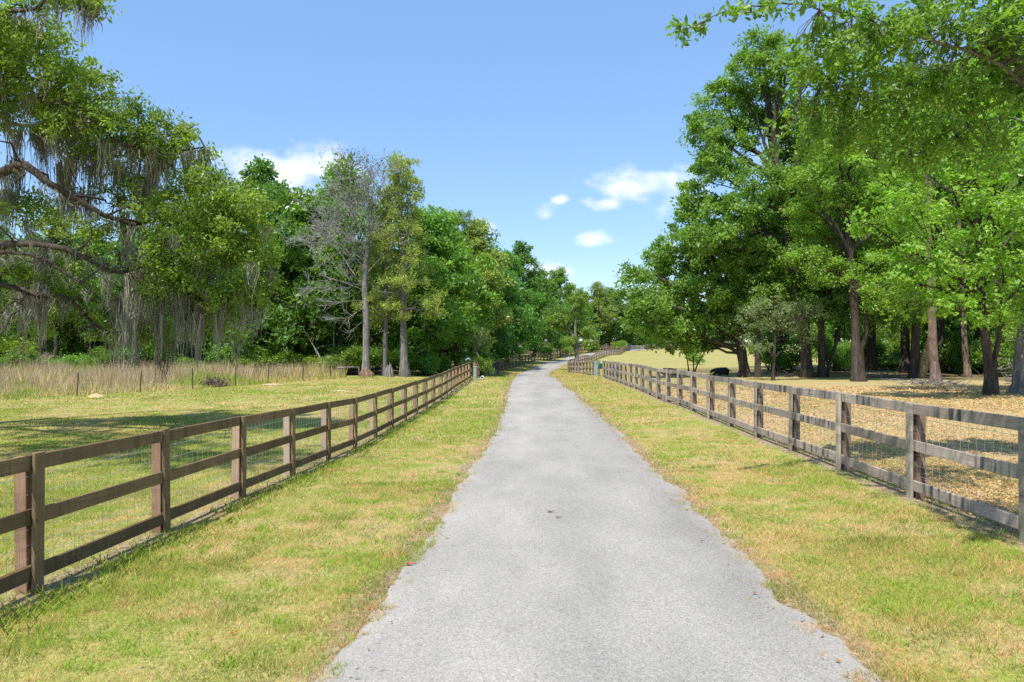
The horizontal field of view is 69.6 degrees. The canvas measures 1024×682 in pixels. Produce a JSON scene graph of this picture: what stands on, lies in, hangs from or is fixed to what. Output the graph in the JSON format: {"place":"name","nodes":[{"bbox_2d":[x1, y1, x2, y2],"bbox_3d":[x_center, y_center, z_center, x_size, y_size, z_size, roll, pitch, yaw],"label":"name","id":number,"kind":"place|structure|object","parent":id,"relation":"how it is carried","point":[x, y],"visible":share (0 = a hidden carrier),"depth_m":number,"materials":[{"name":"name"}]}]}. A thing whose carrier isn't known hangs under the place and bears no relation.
{"place":"outdoors","nodes":[
{"label":"outdoors","id":0,"kind":"place"},
{"bbox_2d":[0,341,1023,681],"bbox_3d":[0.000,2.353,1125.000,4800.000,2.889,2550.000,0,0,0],"label":"ground","id":1,"kind":"structure","parent":0,"point":[664,359],"depth_m":10.07,"materials":[{"name":"green plant"}]},
{"bbox_2d":[0,344,44,368],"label":"undergrowth shrub","id":2,"kind":"object","parent":1,"relation":"on","point":[8,358],"visible":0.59,"depth_m":59.67,"materials":[{"name":"green plant"}]},
{"bbox_2d":[0,232,76,362],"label":"broadleaf tree","id":3,"kind":"object","parent":1,"relation":"on","point":[50,346],"visible":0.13,"depth_m":64.40,"materials":[{"name":"green plant"}]},
{"bbox_2d":[4,207,100,361],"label":"broadleaf tree","id":4,"kind":"object","parent":1,"relation":"on","point":[56,234],"visible":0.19,"depth_m":63.87,"materials":[{"name":"green plant"}]},
{"bbox_2d":[42,352,86,368],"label":"undergrowth shrub","id":5,"kind":"object","parent":1,"relation":"on","point":[70,358],"visible":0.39,"depth_m":60.20,"materials":[{"name":"green plant"}]},
{"bbox_2d":[35,332,99,361],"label":"broadleaf tree","id":6,"kind":"object","parent":1,"relation":"on","point":[68,347],"visible":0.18,"depth_m":72.75,"materials":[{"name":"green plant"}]},
{"bbox_2d":[51,230,133,354],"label":"broadleaf tree","id":7,"kind":"object","parent":1,"relation":"on","point":[78,344],"visible":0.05,"depth_m":66.61,"materials":[{"name":"green plant"}]},
{"bbox_2d":[77,345,129,370],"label":"undergrowth shrub","id":8,"kind":"object","parent":1,"relation":"on","point":[100,355],"visible":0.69,"depth_m":59.29,"materials":[{"name":"green plant"}]},
{"bbox_2d":[71,227,182,365],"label":"broadleaf tree","id":9,"kind":"object","parent":1,"relation":"on","point":[145,352],"visible":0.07,"depth_m":63.27,"materials":[{"name":"green plant"}]},
{"bbox_2d":[0,0,288,385],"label":"live oak","id":10,"kind":"object","parent":1,"relation":"on","point":[71,123],"visible":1,"depth_m":22.53,"materials":[{"name":"green plant"}]},
{"bbox_2d":[0,361,345,397],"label":"wire fence","id":11,"kind":"object","parent":1,"relation":"on","point":[77,390],"visible":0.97,"depth_m":43.91,"materials":[{"name":"metal"}]},
{"bbox_2d":[0,353,348,398],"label":"dry weeds","id":12,"kind":"object","parent":1,"relation":"on","point":[26,378],"visible":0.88,"depth_m":48.02,"materials":[{"name":"beige plant"}]},
{"bbox_2d":[149,253,209,364],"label":"broadleaf tree","id":13,"kind":"object","parent":1,"relation":"on","point":[189,349],"visible":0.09,"depth_m":63.64,"materials":[{"name":"green plant"}]},
{"bbox_2d":[169,356,206,368],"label":"undergrowth shrub","id":14,"kind":"object","parent":1,"relation":"on","point":[184,359],"visible":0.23,"depth_m":60.05,"materials":[{"name":"green plant"}]},
{"bbox_2d":[149,197,264,367],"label":"broadleaf tree","id":15,"kind":"object","parent":1,"relation":"on","point":[208,343],"visible":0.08,"depth_m":59.55,"materials":[{"name":"green plant"}]},
{"bbox_2d":[197,373,238,387],"bbox_3d":[-18.508,2.543,45.980,2.407,1.069,1.653,0,0,29],"label":"brush pile","id":16,"kind":"object","parent":1,"relation":"on","point":[217,382],"visible":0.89,"depth_m":45.84,"materials":[{"name":"brown plant"}]},
{"bbox_2d":[0,362,470,595],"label":"board fence","id":17,"kind":"object","parent":1,"relation":"on","point":[29,517],"visible":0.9,"depth_m":9.39,"materials":[{"name":"wood"}]},
{"bbox_2d":[208,344,287,369],"bbox_3d":[-20.852,1.562,59.649,5.971,2.854,5.731,0,0,22],"label":"undergrowth shrub","id":18,"kind":"object","parent":1,"relation":"on","point":[261,354],"visible":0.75,"depth_m":58.72,"materials":[{"name":"green plant"}]},
{"bbox_2d":[204,154,301,367],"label":"broadleaf tree","id":19,"kind":"object","parent":1,"relation":"on","point":[262,168],"visible":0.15,"depth_m":65.31,"materials":[{"name":"green plant"}]},
{"bbox_2d":[212,178,335,366],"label":"broadleaf tree","id":20,"kind":"object","parent":1,"relation":"on","point":[277,313],"visible":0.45,"depth_m":59.80,"materials":[{"name":"green plant"}]},
{"bbox_2d":[248,347,307,369],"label":"undergrowth shrub","id":21,"kind":"object","parent":1,"relation":"on","point":[290,356],"visible":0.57,"depth_m":59.61,"materials":[{"name":"green plant"}]},
{"bbox_2d":[290,355,329,369],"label":"undergrowth shrub","id":22,"kind":"object","parent":1,"relation":"on","point":[307,360],"visible":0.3,"depth_m":59.94,"materials":[{"name":"green plant"}]},
{"bbox_2d":[242,186,378,357],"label":"broadleaf tree","id":23,"kind":"object","parent":1,"relation":"on","point":[307,348],"visible":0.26,"depth_m":62.94,"materials":[{"name":"green plant"}]},
{"bbox_2d":[314,305,362,366],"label":"broadleaf tree","id":24,"kind":"object","parent":1,"relation":"on","point":[355,317],"visible":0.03,"depth_m":74.11,"materials":[{"name":"green plant"}]},
{"bbox_2d":[311,342,378,374],"bbox_3d":[-13.933,1.533,61.011,5.424,2.884,5.206,0,0,-28],"label":"undergrowth shrub","id":25,"kind":"object","parent":1,"relation":"on","point":[351,353],"visible":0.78,"depth_m":60.08,"materials":[{"name":"green plant"}]},
{"bbox_2d":[275,136,416,376],"bbox_3d":[-12.992,-6.862,57.763,11.927,20.035,9.988,0,0,0],"label":"dead tree","id":26,"kind":"object","parent":1,"relation":"on","point":[365,371],"visible":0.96,"depth_m":56.76,"materials":[{"name":"grey plant"}]},
{"bbox_2d":[284,153,409,353],"bbox_3d":[-14.459,-6.319,64.119,11.824,19.789,11.526,0,0,1],"label":"broadleaf tree","id":27,"kind":"object","parent":1,"relation":"on","point":[297,211],"visible":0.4,"depth_m":62.23,"materials":[{"name":"green plant"}]},
{"bbox_2d":[344,344,399,374],"bbox_3d":[-11.982,1.610,61.983,5.204,2.782,4.995,0,0,-32],"label":"undergrowth shrub","id":28,"kind":"object","parent":1,"relation":"on","point":[392,357],"visible":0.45,"depth_m":61.27,"materials":[{"name":"green plant"}]},
{"bbox_2d":[353,236,394,368],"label":"broadleaf tree","id":29,"kind":"object","parent":1,"relation":"on","point":[376,340],"visible":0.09,"depth_m":76.38,"materials":[{"name":"green plant"}]},
{"bbox_2d":[352,185,414,375],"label":"cypress tree","id":30,"kind":"object","parent":1,"relation":"on","point":[383,315],"visible":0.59,"depth_m":58.29,"materials":[{"name":"green plant"}]},
{"bbox_2d":[354,249,421,368],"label":"broadleaf tree","id":31,"kind":"object","parent":1,"relation":"on","point":[372,331],"visible":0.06,"depth_m":77.14,"materials":[{"name":"green plant"}]},
{"bbox_2d":[384,362,394,376],"bbox_3d":[-9.591,2.326,57.219,0.842,1.340,0.807,0,0,18],"label":"dead stump","id":32,"kind":"object","parent":1,"relation":"on","point":[389,371],"visible":0.69,"depth_m":57.00,"materials":[{"name":"grey wood"}]},
{"bbox_2d":[350,150,452,376],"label":"cypress tree","id":33,"kind":"object","parent":1,"relation":"on","point":[402,279],"visible":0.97,"depth_m":57.41,"materials":[{"name":"green plant"}]},
{"bbox_2d":[393,346,442,375],"bbox_3d":[-8.118,1.778,64.284,5.103,2.765,5.294,0,0,10],"label":"undergrowth shrub","id":34,"kind":"object","parent":1,"relation":"on","point":[429,363],"visible":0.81,"depth_m":63.18,"materials":[{"name":"green plant"}]},
{"bbox_2d":[377,201,485,374],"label":"broadleaf tree","id":35,"kind":"object","parent":1,"relation":"on","point":[444,254],"visible":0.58,"depth_m":66.01,"materials":[{"name":"green plant"}]},
{"bbox_2d":[416,348,452,374],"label":"undergrowth shrub","id":36,"kind":"object","parent":1,"relation":"on","point":[445,362],"visible":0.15,"depth_m":67.37,"materials":[{"name":"green plant"}]},
{"bbox_2d":[387,205,501,372],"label":"broadleaf tree","id":37,"kind":"object","parent":1,"relation":"on","point":[485,260],"visible":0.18,"depth_m":71.06,"materials":[{"name":"green plant"}]},
{"bbox_2d":[420,239,506,371],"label":"broadleaf tree","id":38,"kind":"object","parent":1,"relation":"on","point":[455,352],"visible":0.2,"depth_m":78.48,"materials":[{"name":"green plant"}]},
{"bbox_2d":[458,356,480,372],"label":"spiky shrub","id":39,"kind":"object","parent":1,"relation":"on","point":[462,362],"visible":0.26,"depth_m":63.79,"materials":[{"name":"green plant"}]},
{"bbox_2d":[455,209,498,361],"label":"pine tree","id":40,"kind":"object","parent":1,"relation":"on","point":[465,226],"visible":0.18,"depth_m":86.61,"materials":[{"name":"green plant"}]},
{"bbox_2d":[463,325,496,375],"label":"young tree","id":41,"kind":"object","parent":1,"relation":"on","point":[486,340],"visible":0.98,"depth_m":65.73,"materials":[{"name":"green plant"}]},
{"bbox_2d":[472,355,494,376],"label":"spiky shrub","id":42,"kind":"object","parent":1,"relation":"on","point":[483,363],"visible":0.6,"depth_m":64.70,"materials":[{"name":"green plant"}]},
{"bbox_2d":[459,215,519,360],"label":"broadleaf tree","id":43,"kind":"object","parent":1,"relation":"on","point":[478,237],"visible":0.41,"depth_m":86.70,"materials":[{"name":"green plant"}]},
{"bbox_2d":[466,241,537,360],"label":"broadleaf tree","id":44,"kind":"object","parent":1,"relation":"on","point":[503,334],"visible":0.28,"depth_m":95.06,"materials":[{"name":"green plant"}]},
{"bbox_2d":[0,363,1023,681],"bbox_3d":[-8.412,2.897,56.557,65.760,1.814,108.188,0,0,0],"label":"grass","id":45,"kind":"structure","parent":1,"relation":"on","point":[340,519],"depth_m":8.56,"materials":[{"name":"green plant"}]},
{"bbox_2d":[487,245,553,362],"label":"broadleaf tree","id":46,"kind":"object","parent":1,"relation":"on","point":[532,334],"visible":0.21,"depth_m":107.31,"materials":[{"name":"green plant"}]},
{"bbox_2d":[510,238,552,359],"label":"broadleaf tree","id":47,"kind":"object","parent":1,"relation":"on","point":[520,249],"visible":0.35,"depth_m":118.78,"materials":[{"name":"green plant"}]},
{"bbox_2d":[515,272,566,356],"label":"broadleaf tree","id":48,"kind":"object","parent":1,"relation":"on","point":[548,332],"visible":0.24,"depth_m":133.60,"materials":[{"name":"green plant"}]},
{"bbox_2d":[473,346,616,376],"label":"board fence","id":49,"kind":"object","parent":1,"relation":"on","point":[476,364],"visible":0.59,"depth_m":111.88,"materials":[{"name":"brown wood"}]},
{"bbox_2d":[528,279,572,354],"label":"broadleaf tree","id":50,"kind":"object","parent":1,"relation":"on","point":[552,285],"visible":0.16,"depth_m":146.63,"materials":[{"name":"green plant"}]},
{"bbox_2d":[548,265,588,352],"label":"broadleaf tree","id":51,"kind":"object","parent":1,"relation":"on","point":[560,279],"visible":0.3,"depth_m":163.75,"materials":[{"name":"green plant"}]},
{"bbox_2d":[539,287,601,370],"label":"young tree","id":52,"kind":"object","parent":1,"relation":"on","point":[575,328],"visible":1,"depth_m":91.87,"materials":[{"name":"green plant"}]},
{"bbox_2d":[554,293,603,350],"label":"broadleaf tree","id":53,"kind":"object","parent":1,"relation":"on","point":[589,317],"visible":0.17,"depth_m":187.71,"materials":[{"name":"green plant"}]},
{"bbox_2d":[578,291,606,349],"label":"broadleaf tree","id":54,"kind":"object","parent":1,"relation":"on","point":[601,338],"visible":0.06,"depth_m":203.79,"materials":[{"name":"green plant"}]},
{"bbox_2d":[567,346,627,375],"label":"board fence","id":55,"kind":"object","parent":1,"relation":"on","point":[588,366],"visible":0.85,"depth_m":84.71,"materials":[{"name":"brown wood"}]},
{"bbox_2d":[584,281,619,348],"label":"broadleaf tree","id":56,"kind":"object","parent":1,"relation":"on","point":[595,297],"visible":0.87,"depth_m":199.19,"materials":[{"name":"green plant"}]},
{"bbox_2d":[588,284,624,347],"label":"broadleaf tree","id":57,"kind":"object","parent":1,"relation":"on","point":[609,293],"visible":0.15,"depth_m":211.97,"materials":[{"name":"green plant"}]},
{"bbox_2d":[601,289,642,348],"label":"broadleaf tree","id":58,"kind":"object","parent":1,"relation":"on","point":[617,302],"visible":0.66,"depth_m":204.76,"materials":[{"name":"green plant"}]},
{"bbox_2d":[615,294,658,348],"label":"broadleaf tree","id":59,"kind":"object","parent":1,"relation":"on","point":[640,337],"visible":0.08,"depth_m":216.35,"materials":[{"name":"green plant"}]},
{"bbox_2d":[606,204,765,376],"bbox_3d":[12.839,-3.337,52.953,12.391,12.852,7.514,0,0,0],"label":"laurel oak","id":60,"kind":"object","parent":1,"relation":"on","point":[690,281],"visible":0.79,"depth_m":52.40,"materials":[{"name":"green plant"}]},
{"bbox_2d":[684,352,705,364],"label":"shrub","id":61,"kind":"object","parent":1,"relation":"on","point":[696,358],"visible":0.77,"depth_m":89.51,"materials":[{"name":"green plant"}]},
{"bbox_2d":[710,367,732,374],"bbox_3d":[16.023,2.305,56.544,0.879,0.614,2.166,0,0,-28],"label":"cow","id":62,"kind":"object","parent":1,"relation":"on","point":[722,370],"visible":1,"depth_m":56.13},
{"bbox_2d":[669,20,846,377],"bbox_3d":[17.133,-9.531,51.258,13.336,25.176,8.326,0,0,0],"label":"laurel oak","id":63,"kind":"object","parent":1,"relation":"on","point":[743,223],"visible":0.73,"depth_m":50.58,"materials":[{"name":"green plant"}]},
{"bbox_2d":[724,222,806,377],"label":"laurel oak","id":64,"kind":"object","parent":1,"relation":"on","point":[741,272],"visible":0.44,"depth_m":50.79,"materials":[{"name":"green plant"}]},
{"bbox_2d":[751,342,800,370],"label":"grove shrub","id":65,"kind":"object","parent":1,"relation":"on","point":[797,364],"visible":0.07,"depth_m":65.12,"materials":[{"name":"green plant"}]},
{"bbox_2d":[732,294,832,380],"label":"lichened tree","id":66,"kind":"object","parent":1,"relation":"on","point":[756,345],"visible":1,"depth_m":46.89,"materials":[{"name":"green plant"}]},
{"bbox_2d":[749,292,817,371],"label":"understory tree","id":67,"kind":"object","parent":1,"relation":"on","point":[782,357],"visible":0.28,"depth_m":61.06,"materials":[{"name":"green plant"}]},
{"bbox_2d":[765,336,817,370],"bbox_3d":[25.140,1.168,65.879,4.251,3.456,4.702,0,0,-19],"label":"bright shrub","id":68,"kind":"object","parent":1,"relation":"on","point":[813,354],"visible":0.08,"depth_m":64.88,"materials":[{"name":"green plant"}]},
{"bbox_2d":[766,144,820,337],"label":"tall tree","id":69,"kind":"object","parent":1,"relation":"on","point":[795,192],"visible":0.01,"depth_m":64.49,"materials":[{"name":"green plant"}]},
{"bbox_2d":[603,361,1023,542],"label":"board fence","id":70,"kind":"object","parent":1,"relation":"on","point":[915,446],"visible":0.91,"depth_m":11.48,"materials":[{"name":"wood"}]},
{"bbox_2d":[751,110,910,370],"bbox_3d":[27.570,-8.273,64.126,14.128,23.376,13.773,0,0,20],"label":"tall tree","id":71,"kind":"object","parent":1,"relation":"on","point":[828,327],"visible":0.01,"depth_m":61.79,"materials":[{"name":"green plant"}]},
{"bbox_2d":[812,332,850,372],"bbox_3d":[26.591,0.898,60.192,3.731,3.786,3.871,0,0,44],"label":"grove shrub","id":72,"kind":"object","parent":1,"relation":"on","point":[842,356],"visible":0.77,"depth_m":59.38,"materials":[{"name":"green plant"}]},
{"bbox_2d":[777,164,890,377],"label":"laurel oak","id":73,"kind":"object","parent":1,"relation":"on","point":[837,304],"visible":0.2,"depth_m":50.22,"materials":[{"name":"green plant"}]},
{"bbox_2d":[665,0,1023,188],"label":"live oak","id":74,"kind":"object","parent":1,"relation":"on","point":[1000,34],"visible":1,"depth_m":11.45,"materials":[{"name":"green plant"}]},
{"bbox_2d":[830,308,863,343],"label":"understory tree","id":75,"kind":"object","parent":1,"relation":"on","point":[847,332],"visible":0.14,"depth_m":73.40,"materials":[{"name":"green plant"}]},
{"bbox_2d":[775,101,932,381],"bbox_3d":[20.968,-5.707,45.077,9.460,17.355,7.613,0,0,0],"label":"elm tree","id":76,"kind":"object","parent":1,"relation":"on","point":[851,189],"visible":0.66,"depth_m":44.78,"materials":[{"name":"green plant"}]},
{"bbox_2d":[848,329,888,366],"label":"grove shrub","id":77,"kind":"object","parent":1,"relation":"on","point":[880,348],"visible":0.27,"depth_m":67.29,"materials":[{"name":"green plant"}]},
{"bbox_2d":[837,368,900,377],"bbox_3d":[24.621,2.217,50.369,3.983,0.705,3.248,0,0,35],"label":"brush pile","id":78,"kind":"object","parent":1,"relation":"on","point":[881,373],"visible":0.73,"depth_m":50.01,"materials":[{"name":"brown wood"}]},
{"bbox_2d":[835,87,910,371],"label":"tall tree","id":79,"kind":"object","parent":1,"relation":"on","point":[871,360],"visible":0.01,"depth_m":61.66,"materials":[{"name":"brown plant"}]},
{"bbox_2d":[863,322,899,353],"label":"broadleaf tree","id":80,"kind":"object","parent":1,"relation":"on","point":[886,340],"visible":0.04,"depth_m":105.75,"materials":[{"name":"green plant"}]},
{"bbox_2d":[865,356,899,370],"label":"grove shrub","id":81,"kind":"object","parent":1,"relation":"on","point":[889,363],"visible":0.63,"depth_m":62.44,"materials":[{"name":"green plant"}]},
{"bbox_2d":[876,319,910,358],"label":"understory tree","id":82,"kind":"object","parent":1,"relation":"on","point":[896,344],"visible":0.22,"depth_m":75.62,"materials":[{"name":"green plant"}]},
{"bbox_2d":[859,203,971,377],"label":"laurel oak","id":83,"kind":"object","parent":1,"relation":"on","point":[915,326],"visible":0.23,"depth_m":48.73,"materials":[{"name":"green plant"}]},
{"bbox_2d":[918,336,928,378],"bbox_3d":[27.231,1.077,48.617,1.037,3.281,0.606,0,0,-24],"label":"swollen stump","id":84,"kind":"object","parent":1,"relation":"on","point":[923,364],"visible":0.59,"depth_m":48.42,"materials":[{"name":"brown wood"}]},
{"bbox_2d":[879,378,975,385],"bbox_3d":[22.465,2.298,40.014,4.824,0.685,3.233,0,0,16],"label":"brush pile","id":85,"kind":"object","parent":1,"relation":"on","point":[923,382],"visible":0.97,"depth_m":39.97,"materials":[{"name":"grey wood"}]},
{"bbox_2d":[892,39,964,383],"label":"pine tree","id":86,"kind":"object","parent":1,"relation":"on","point":[935,373],"visible":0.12,"depth_m":40.84,"materials":[{"name":"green plant"}]},
{"bbox_2d":[834,59,1023,372],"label":"tall tree","id":87,"kind":"object","parent":1,"relation":"on","point":[941,339],"visible":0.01,"depth_m":55.02,"materials":[{"name":"green plant"}]},
{"bbox_2d":[861,58,996,372],"bbox_3d":[32.452,-9.718,60.239,14.497,26.200,14.497,0,0,-36],"label":"tall tree","id":88,"kind":"object","parent":1,"relation":"on","point":[904,364],"depth_m":59.69,"materials":[{"name":"green plant"}]},
{"bbox_2d":[841,55,1023,395],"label":"sweetgum tree","id":89,"kind":"object","parent":1,"relation":"on","point":[979,272],"visible":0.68,"depth_m":28.51,"materials":[{"name":"green plant"}]},
{"bbox_2d":[920,292,974,371],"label":"understory tree","id":90,"kind":"object","parent":1,"relation":"on","point":[950,333],"visible":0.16,"depth_m":59.97,"materials":[{"name":"green plant"}]},
{"bbox_2d":[920,338,975,372],"bbox_3d":[34.364,1.147,58.086,3.857,3.252,4.266,0,0,21],"label":"grove shrub","id":91,"kind":"object","parent":1,"relation":"on","point":[947,345],"visible":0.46,"depth_m":57.24,"materials":[{"name":"green plant"}]},
{"bbox_2d":[923,137,988,376],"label":"pine tree","id":92,"kind":"object","parent":1,"relation":"on","point":[967,371],"visible":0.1,"depth_m":49.86,"materials":[{"name":"plant"}]},
{"bbox_2d":[889,42,1023,322],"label":"tall tree","id":93,"kind":"object","parent":1,"relation":"on","point":[1018,115],"visible":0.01,"depth_m":52.61,"materials":[{"name":"green plant"}]},
{"bbox_2d":[916,53,1003,373],"bbox_3d":[36.226,-9.779,56.566,14.497,26.200,14.497,0,0,-9],"label":"tall tree","id":94,"kind":"object","parent":1,"relation":"on","point":[977,331],"visible":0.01,"depth_m":55.72,"materials":[{"name":"green plant"}]},
{"bbox_2d":[942,329,996,373],"bbox_3d":[35.350,0.885,55.746,4.577,3.660,4.748,0,0,9],"label":"grove shrub","id":95,"kind":"object","parent":1,"relation":"on","point":[957,359],"visible":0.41,"depth_m":55.94,"materials":[{"name":"green plant"}]},
{"bbox_2d":[953,147,1023,263],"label":"tall tree","id":96,"kind":"object","parent":1,"relation":"on","point":[1015,185],"visible":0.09,"depth_m":50.91,"materials":[{"name":"green plant"}]},
{"bbox_2d":[971,280,1017,376],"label":"understory tree","id":97,"kind":"object","parent":1,"relation":"on","point":[1005,344],"visible":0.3,"depth_m":49.66,"materials":[{"name":"green plant"}]},
{"bbox_2d":[973,188,1023,393],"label":"laurel oak","id":98,"kind":"object","parent":1,"relation":"on","point":[1016,386],"visible":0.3,"depth_m":31.88,"materials":[{"name":"green plant"}]},
{"bbox_2d":[1002,296,1020,361],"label":"understory tree","id":99,"kind":"object","parent":1,"relation":"on","point":[1012,346],"visible":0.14,"depth_m":42.66,"materials":[{"name":"green plant"}]},
{"bbox_2d":[0,0,1023,340],"label":"sky","id":100,"kind":"structure","parent":0,"point":[558,124],"materials":[{"name":"blue"}]},
{"bbox_2d":[315,349,881,681],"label":"road","id":101,"kind":"structure","parent":0,"point":[615,572],"depth_m":6.54,"materials":[{"name":"grey asphalt"}]},
{"bbox_2d":[981,339,1014,383],"bbox_3d":[26.899,1.125,39.969,3.774,2.491,2.192,0,0,-7],"label":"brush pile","id":102,"kind":"object","parent":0,"point":[1004,368],"visible":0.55,"depth_m":40.03,"materials":[{"name":"grey wood"}]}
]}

